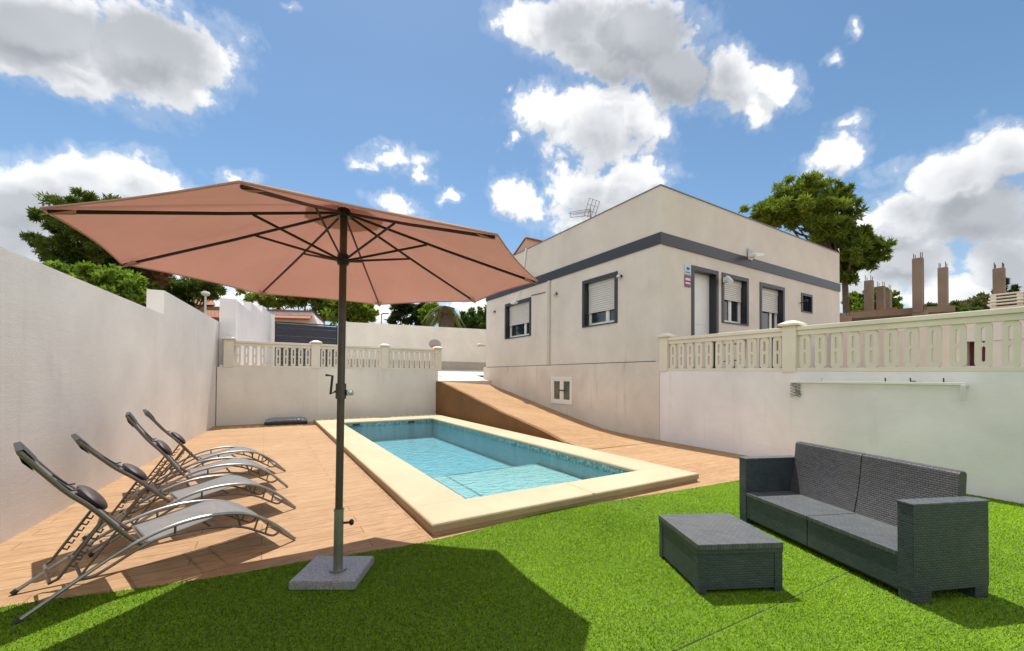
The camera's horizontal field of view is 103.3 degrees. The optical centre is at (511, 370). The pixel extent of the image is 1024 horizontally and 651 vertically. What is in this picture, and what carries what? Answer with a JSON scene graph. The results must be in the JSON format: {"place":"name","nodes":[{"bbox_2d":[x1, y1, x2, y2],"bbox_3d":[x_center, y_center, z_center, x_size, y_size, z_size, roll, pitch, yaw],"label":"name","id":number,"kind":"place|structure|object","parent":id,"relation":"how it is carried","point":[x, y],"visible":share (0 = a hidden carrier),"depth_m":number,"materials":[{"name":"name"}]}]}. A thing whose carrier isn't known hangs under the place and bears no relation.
{"place":"outdoors","nodes":[
{"label":"outdoors","id":0,"kind":"place"},
{"bbox_2d":[264,417,306,425],"bbox_3d":[-6.039,1.325,10.851,1.000,0.184,0.400,1,-1,-27],"label":"plastic case","id":1,"kind":"object","parent":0,"point":[285,420],"visible":1,"depth_m":10.70,"materials":[{"name":"grey plastic"}]},
{"bbox_2d":[0,421,745,606],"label":"terrace","id":2,"kind":"structure","parent":0,"point":[303,456],"depth_m":3.59,"materials":[{"name":"beige concrete"}]},
{"bbox_2d":[9,441,295,624],"bbox_3d":[-2.321,0.878,2.795,0.490,0.906,1.417,0,-1,38],"label":"sun lounger","id":3,"kind":"object","parent":2,"relation":"on","point":[156,528],"visible":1,"depth_m":2.53,"materials":[{"name":"grey fabric"}]},
{"bbox_2d":[71,433,295,556],"bbox_3d":[-2.760,0.915,3.548,0.490,0.847,1.487,0,-1,40],"label":"sun lounger","id":4,"kind":"object","parent":2,"relation":"on","point":[198,491],"visible":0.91,"depth_m":3.38,"materials":[{"name":"grey fabric"}]},
{"bbox_2d":[119,412,287,513],"bbox_3d":[-3.273,0.885,4.409,1.417,0.926,0.490,1,-1,-42],"label":"sun lounger","id":5,"kind":"object","parent":2,"relation":"on","point":[163,448],"visible":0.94,"depth_m":4.25,"materials":[{"name":"grey fabric"}]},
{"bbox_2d":[142,409,285,491],"bbox_3d":[-3.718,0.907,5.143,0.490,0.897,1.428,0,-1,44],"label":"sun lounger","id":6,"kind":"object","parent":2,"relation":"on","point":[179,439],"visible":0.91,"depth_m":5.02,"materials":[{"name":"grey fabric"}]},
{"bbox_2d":[216,367,437,425],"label":"retaining wall","id":7,"kind":"structure","parent":2,"relation":"on","point":[252,395],"depth_m":11.54,"materials":[{"name":"white paint"}]},
{"bbox_2d":[219,336,443,370],"bbox_3d":[-4.958,-0.462,12.070,6.085,0.808,0.310,1,-1,-31],"label":"balustrade","id":8,"kind":"object","parent":7,"relation":"on","point":[384,355],"visible":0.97,"depth_m":11.75,"materials":[{"name":"concrete"}]},
{"bbox_2d":[436,381,572,444],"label":"ramp wall","id":9,"kind":"structure","parent":2,"relation":"on","point":[453,402],"depth_m":10.82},
{"bbox_2d":[314,414,698,535],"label":"swimming pool","id":10,"kind":"structure","parent":2,"relation":"in","point":[431,505],"depth_m":5.75,"materials":[{"name":"blue liquid"}]},
{"bbox_2d":[351,422,618,497],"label":"water","id":11,"kind":"structure","parent":10,"relation":"in","point":[466,454],"depth_m":6.67,"materials":[{"name":"blue liquid"}]},
{"bbox_2d":[440,381,661,448],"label":"ramp","id":12,"kind":"structure","parent":2,"relation":"on","point":[572,430],"depth_m":9.78,"materials":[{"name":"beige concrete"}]},
{"bbox_2d":[438,370,490,384],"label":"driveway","id":13,"kind":"structure","parent":0,"point":[468,376],"depth_m":15.52,"materials":[{"name":"concrete"}]},
{"bbox_2d":[429,339,440,347],"bbox_3d":[-2.937,-0.586,15.647,0.500,1.300,0.404,1,-1,-31],"label":"basketball hoop","id":14,"kind":"object","parent":13,"relation":"on","point":[433,343],"visible":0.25,"depth_m":15.75,"materials":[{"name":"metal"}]},
{"bbox_2d":[0,481,1023,650],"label":"lawn","id":15,"kind":"structure","parent":0,"point":[496,632],"depth_m":2.27,"materials":[{"name":"green plant"}]},
{"bbox_2d":[39,180,537,589],"bbox_3d":[-1.148,0.101,2.737,2.502,2.448,2.502,1,-1,-31],"label":"garden umbrella","id":16,"kind":"object","parent":15,"relation":"on","point":[259,239],"visible":1,"depth_m":2.68,"materials":[{"name":"fabric"}]},
{"bbox_2d":[659,513,782,593],"bbox_3d":[1.360,1.194,2.709,0.543,0.297,0.536,0,-1,-5],"label":"coffee table","id":17,"kind":"object","parent":15,"relation":"on","point":[702,553],"visible":1,"depth_m":2.47,"materials":[{"name":"wicker"}]},
{"bbox_2d":[675,571,849,650],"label":"lawn seam","id":18,"kind":"object","parent":15,"relation":"on","point":[758,612],"visible":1,"depth_m":2.21,"materials":[{"name":"green plant"}]},
{"bbox_2d":[739,441,989,603],"bbox_3d":[2.476,0.995,3.071,0.572,0.721,1.413,1,-1,-9],"label":"wicker sofa","id":19,"kind":"object","parent":15,"relation":"on","point":[913,532],"visible":0.98,"depth_m":2.79,"materials":[{"name":"wicker"}]},
{"bbox_2d":[0,0,1023,364],"label":"sky","id":20,"kind":"structure","parent":0,"point":[505,118],"materials":[{"name":"blue"}]},
{"bbox_3d":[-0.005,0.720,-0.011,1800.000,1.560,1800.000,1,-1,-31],"label":"ground","id":21,"kind":"structure","parent":0,"visible":0},
{"bbox_2d":[19,186,160,278],"bbox_3d":[-17.492,-3.677,17.302,5.634,7.563,3.760,1,-1,-31],"label":"pine tree","id":22,"kind":"object","parent":21,"relation":"on","point":[63,244],"visible":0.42,"depth_m":16.45,"materials":[{"name":"green plant"}]},
{"bbox_2d":[41,259,148,304],"bbox_3d":[-13.129,-1.762,13.015,3.078,3.612,1.509,0,-1,5],"label":"leafy bush","id":23,"kind":"object","parent":21,"relation":"on","point":[120,282],"visible":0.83,"depth_m":12.82,"materials":[{"name":"green plant"}]},
{"bbox_2d":[0,247,218,543],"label":"boundary wall","id":24,"kind":"structure","parent":21,"relation":"on","point":[90,365],"depth_m":4.22,"materials":[{"name":"white paint"}]},
{"bbox_2d":[142,269,177,289],"bbox_3d":[-16.811,-2.499,18.821,1.715,5.210,1.488,0,-1,10],"label":"dry shrub","id":25,"kind":"object","parent":21,"relation":"on","point":[155,277],"visible":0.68,"depth_m":18.82,"materials":[{"name":"brown plant"}]},
{"bbox_2d":[138,274,227,309],"bbox_3d":[-18.929,-2.789,22.138,6.928,5.864,2.508,0,-1,10],"label":"pine tree","id":26,"kind":"object","parent":21,"relation":"on","point":[186,289],"visible":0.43,"depth_m":21.66,"materials":[{"name":"green plant"}]},
{"bbox_2d":[201,291,209,313],"bbox_3d":[-15.149,-1.909,19.990,0.380,4.086,0.380,1,-1,-31],"label":"street lamp","id":27,"kind":"object","parent":21,"relation":"on","point":[205,294],"visible":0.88,"depth_m":19.98,"materials":[{"name":"white metal"}]},
{"bbox_2d":[193,299,219,321],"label":"neighbour house","id":28,"kind":"structure","parent":21,"relation":"on","point":[212,311],"depth_m":24.00,"materials":[{"name":"ceramic"}]},
{"bbox_2d":[234,288,332,321],"bbox_3d":[-17.392,-3.433,32.054,7.783,7.510,3.697,0,-1,-3],"label":"pine tree","id":29,"kind":"object","parent":21,"relation":"on","point":[274,301],"visible":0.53,"depth_m":31.54,"materials":[{"name":"green plant"}]},
{"bbox_2d":[266,309,324,341],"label":"neighbour house","id":30,"kind":"structure","parent":21,"relation":"on","point":[304,316],"depth_m":26.00,"materials":[{"name":"ceramic"}]},
{"bbox_2d":[320,299,379,326],"bbox_3d":[-11.203,-2.767,28.157,3.868,6.124,2.774,1,-1,-23],"label":"broad tree","id":31,"kind":"object","parent":21,"relation":"on","point":[360,312],"visible":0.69,"depth_m":27.56,"materials":[{"name":"green plant"}]},
{"bbox_2d":[384,302,427,325],"bbox_3d":[-7.715,-2.749,30.077,3.512,6.200,2.428,0,-1,-1],"label":"conifer tree","id":32,"kind":"object","parent":21,"relation":"on","point":[402,312],"visible":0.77,"depth_m":29.58,"materials":[{"name":"green plant"}]},
{"bbox_2d":[346,322,485,369],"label":"wall","id":33,"kind":"structure","parent":21,"relation":"on","point":[461,350],"depth_m":17.64,"materials":[{"name":"white paint"}]},
{"bbox_2d":[417,302,438,325],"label":"broad tree","id":34,"kind":"object","parent":21,"relation":"on","point":[426,309],"visible":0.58,"depth_m":26.74,"materials":[{"name":"green plant"}]},
{"bbox_2d":[423,306,464,327],"bbox_3d":[-3.684,-1.650,21.990,2.339,3.806,2.456,1,-1,-31],"label":"palm tree","id":35,"kind":"object","parent":21,"relation":"on","point":[446,315],"visible":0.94,"depth_m":21.66,"materials":[{"name":"green plant"}]},
{"bbox_2d":[454,310,469,327],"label":"cypress tree","id":36,"kind":"object","parent":21,"relation":"on","point":[463,315],"visible":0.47,"depth_m":23.76,"materials":[{"name":"green plant"}]},
{"bbox_2d":[462,307,478,328],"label":"cypress tree","id":37,"kind":"object","parent":21,"relation":"on","point":[471,312],"visible":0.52,"depth_m":23.83,"materials":[{"name":"green plant"}]},
{"bbox_2d":[474,305,485,328],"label":"cypress tree","id":38,"kind":"object","parent":21,"relation":"on","point":[481,312],"visible":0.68,"depth_m":23.76,"materials":[{"name":"green plant"}]},
{"bbox_2d":[478,304,486,328],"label":"cypress tree","id":39,"kind":"object","parent":21,"relation":"on","point":[481,324],"visible":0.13,"depth_m":23.54,"materials":[{"name":"green plant"}]},
{"bbox_2d":[483,184,840,439],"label":"house","id":40,"kind":"structure","parent":21,"relation":"on","point":[591,315],"depth_m":10.25,"materials":[{"name":"paint"}]},
{"bbox_2d":[505,297,530,338],"bbox_3d":[0.257,-1.709,13.435,0.226,1.215,1.610,1,-1,-31],"label":"window","id":41,"kind":"structure","parent":40,"relation":"in","point":[517,316],"depth_m":13.57,"materials":[{"name":"plastic"}]},
{"bbox_2d":[551,377,572,404],"bbox_3d":[1.397,0.537,11.303,0.090,0.753,0.933,1,-1,-31],"label":"window","id":42,"kind":"structure","parent":40,"relation":"in","point":[561,387],"depth_m":11.26,"materials":[{"name":"white plastic"}]},
{"bbox_2d":[569,198,599,217],"bbox_3d":[2.133,-4.226,12.354,0.440,1.651,1.117,1,-1,-31],"label":"tv antenna","id":43,"kind":"object","parent":40,"relation":"on","point":[589,211],"visible":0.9,"depth_m":12.06,"materials":[{"name":"grey paint"}]},
{"bbox_2d":[582,271,617,327],"bbox_3d":[2.253,-1.749,10.167,0.226,1.225,1.240,1,-1,-31],"label":"window","id":44,"kind":"structure","parent":40,"relation":"in","point":[600,293],"depth_m":10.25,"materials":[{"name":"plastic"}]},
{"bbox_2d":[684,274,690,287],"bbox_3d":[3.912,-2.002,9.021,0.225,0.270,0.011,1,-1,-31],"label":"sign plate","id":45,"kind":"object","parent":40,"relation":"attached to","point":[687,280],"visible":1,"depth_m":9.01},
{"bbox_2d":[684,264,690,274],"bbox_3d":[3.914,-2.263,9.025,0.225,0.210,0.012,1,-1,-31],"label":"sign plate","id":46,"kind":"object","parent":40,"relation":"attached to","point":[687,269],"visible":1,"depth_m":9.02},
{"bbox_2d":[691,265,718,367],"bbox_3d":[4.409,-1.160,9.433,1.015,2.425,0.220,1,-1,-31],"label":"door","id":47,"kind":"structure","parent":40,"relation":"in","point":[704,281],"depth_m":9.58,"materials":[{"name":"metal"}]},
{"bbox_2d":[721,272,748,325],"bbox_3d":[5.467,-1.753,10.082,1.160,1.205,0.226,1,-1,-31],"label":"window","id":48,"kind":"structure","parent":40,"relation":"in","point":[734,296],"depth_m":10.24,"materials":[{"name":"plastic"}]},
{"bbox_2d":[760,282,784,367],"bbox_3d":[6.967,-1.114,10.995,1.280,2.415,0.220,1,-1,-31],"label":"window","id":49,"kind":"structure","parent":40,"relation":"in","point":[772,297],"depth_m":11.16,"materials":[{"name":"plastic"}]},
{"bbox_2d":[801,293,812,313],"bbox_3d":[8.643,-1.996,12.025,0.680,0.550,0.226,1,-1,-31],"label":"window","id":50,"kind":"structure","parent":40,"relation":"in","point":[808,307],"depth_m":12.08,"materials":[{"name":"metal"}]},
{"bbox_2d":[713,339,746,367],"bbox_3d":[4.639,-0.297,8.722,0.044,0.722,0.801,1,-1,-31],"label":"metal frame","id":51,"kind":"object","parent":21,"relation":"on","point":[734,360],"visible":0.07,"depth_m":8.59,"materials":[{"name":"grey metal"}]},
{"bbox_2d":[738,169,897,312],"bbox_3d":[15.000,-4.668,19.686,7.381,10.027,3.395,1,-1,-15],"label":"pine tree","id":52,"kind":"object","parent":21,"relation":"on","point":[812,205],"visible":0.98,"depth_m":19.32,"materials":[{"name":"green plant"}]},
{"bbox_2d":[659,371,1023,503],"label":"retaining wall","id":53,"kind":"structure","parent":21,"relation":"on","point":[977,436],"depth_m":5.43,"materials":[{"name":"white paint"}]},
{"bbox_2d":[656,306,1023,371],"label":"balustrade","id":54,"kind":"object","parent":53,"relation":"on","point":[789,337],"visible":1,"depth_m":5.55,"materials":[{"name":"concrete"}]},
{"bbox_2d":[790,378,968,400],"bbox_3d":[4.715,0.239,5.394,0.128,0.300,1.844,1,-1,-28],"label":"clothes dryer","id":55,"kind":"object","parent":53,"relation":"attached to","point":[963,385],"visible":1,"depth_m":5.16,"materials":[{"name":"white plastic"}]},
{"bbox_2d":[841,287,903,310],"bbox_3d":[20.339,-2.204,22.952,3.433,5.276,2.146,1,-1,-15],"label":"leafy tree","id":56,"kind":"object","parent":21,"relation":"on","point":[856,300],"visible":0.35,"depth_m":22.64,"materials":[{"name":"green plant"}]},
{"bbox_2d":[836,324,972,367],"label":"terrace wall","id":57,"kind":"structure","parent":21,"relation":"on","point":[945,356],"depth_m":11.32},
{"bbox_2d":[840,252,1005,321],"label":"unfinished building","id":58,"kind":"structure","parent":21,"relation":"on","point":[884,309],"depth_m":15.84,"materials":[{"name":"concrete"}]},
{"bbox_2d":[924,302,982,313],"bbox_3d":[20.663,-1.459,18.923,2.768,3.654,1.043,1,-1,-8],"label":"hillside bush","id":59,"kind":"object","parent":21,"relation":"on","point":[957,309],"visible":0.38,"depth_m":18.79,"materials":[{"name":"green plant"}]},
{"bbox_2d":[949,291,990,309],"bbox_3d":[30.145,-2.439,27.165,5.402,5.996,2.810,0,-1,10],"label":"hillside bush","id":60,"kind":"object","parent":21,"relation":"on","point":[981,299],"visible":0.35,"depth_m":26.55,"materials":[{"name":"green plant"}]},
{"bbox_2d":[965,291,1023,366],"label":"masonry barbecue","id":61,"kind":"object","parent":21,"relation":"on","point":[1007,300],"visible":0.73,"depth_m":6.82,"materials":[{"name":"concrete"}]},
{"bbox_2d":[970,343,984,365],"bbox_3d":[8.284,-0.290,7.205,0.040,0.408,0.175,1,-1,-31],"label":"door","id":62,"kind":"structure","parent":61,"relation":"in","point":[972,344],"depth_m":7.24,"materials":[{"name":"red paint"}]},
{"bbox_2d":[989,277,1015,296],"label":"conifer tree","id":63,"kind":"object","parent":21,"relation":"on","point":[1007,284],"visible":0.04,"depth_m":29.73,"materials":[{"name":"green plant"}]},
{"bbox_2d":[1010,283,1020,291],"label":"conifer tree","id":64,"kind":"object","parent":21,"relation":"on","point":[1015,287],"visible":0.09,"depth_m":29.85,"materials":[{"name":"green plant"}]},
{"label":"courtyard","id":65,"kind":"structure","parent":0,"visible":0},
{"bbox_2d":[219,298,236,365],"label":"gate pillar","id":66,"kind":"structure","parent":65,"relation":"on","point":[228,318],"depth_m":10.71,"materials":[{"name":"white paint"}]},
{"bbox_2d":[237,300,270,365],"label":"boundary wall","id":67,"kind":"structure","parent":65,"relation":"on","point":[253,322],"depth_m":12.48,"materials":[{"name":"white paint"}]},
{"bbox_2d":[271,315,274,365],"bbox_3d":[-8.704,-0.990,14.710,0.130,2.100,0.160,1,-1,-31],"label":"gate post","id":68,"kind":"object","parent":65,"relation":"on","point":[272,327],"visible":0.34,"depth_m":14.66,"materials":[{"name":"white concrete"}]},
{"bbox_2d":[274,321,337,366],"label":"sliding gate","id":69,"kind":"structure","parent":65,"relation":"on","point":[305,333],"depth_m":15.22,"materials":[{"name":"black metal"}]},
{"bbox_2d":[345,321,346,366],"bbox_3d":[-6.693,-0.937,15.973,0.300,2.060,0.220,1,-1,-31],"label":"gate post","id":70,"kind":"object","parent":65,"relation":"on","point":[346,343],"visible":0.17,"depth_m":15.95,"materials":[{"name":"white paint"}]}
]}

